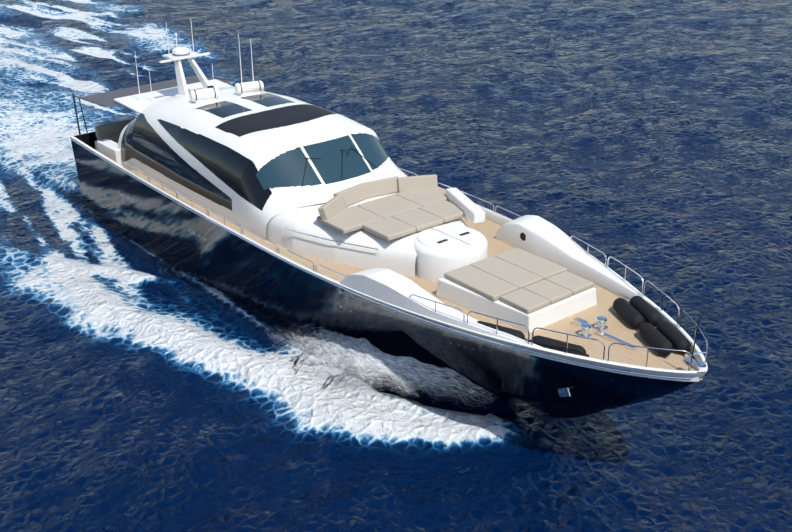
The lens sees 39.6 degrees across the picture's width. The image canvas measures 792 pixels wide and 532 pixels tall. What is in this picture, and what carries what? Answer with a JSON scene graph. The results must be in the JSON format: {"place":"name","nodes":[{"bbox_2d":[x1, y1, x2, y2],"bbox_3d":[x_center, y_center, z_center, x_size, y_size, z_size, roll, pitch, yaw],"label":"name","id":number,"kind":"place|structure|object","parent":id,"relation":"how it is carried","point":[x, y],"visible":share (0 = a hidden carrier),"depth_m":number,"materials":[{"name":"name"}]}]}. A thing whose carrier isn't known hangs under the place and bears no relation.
{"place":"outdoors","nodes":[
{"label":"outdoors","id":0,"kind":"place"},
{"bbox_2d":[0,0,791,531],"bbox_3d":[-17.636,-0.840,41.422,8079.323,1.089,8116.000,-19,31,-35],"label":"sea","id":1,"kind":"structure","parent":0,"point":[648,140],"depth_m":38.32,"materials":[{"name":"liquid"}]},
{"bbox_2d":[213,321,444,390],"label":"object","id":2,"kind":"object","parent":1,"relation":"on","point":[342,361],"visible":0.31,"depth_m":31.63,"materials":[{"name":"white liquid"}]},
{"bbox_2d":[228,321,475,396],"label":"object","id":3,"kind":"object","parent":1,"relation":"on","point":[322,338],"visible":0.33,"depth_m":31.46,"materials":[{"name":"white liquid"}]},
{"bbox_2d":[251,331,493,404],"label":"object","id":4,"kind":"object","parent":1,"relation":"on","point":[387,360],"visible":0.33,"depth_m":30.75,"materials":[{"name":"white liquid"}]},
{"bbox_2d":[70,24,707,417],"bbox_3d":[-2.062,-2.019,36.045,7.336,9.169,29.470,-19,30,-35],"label":"yacht","id":5,"kind":"object","parent":1,"relation":"on","point":[294,214],"visible":1,"depth_m":32.87,"materials":[{"name":"black"}]}
]}

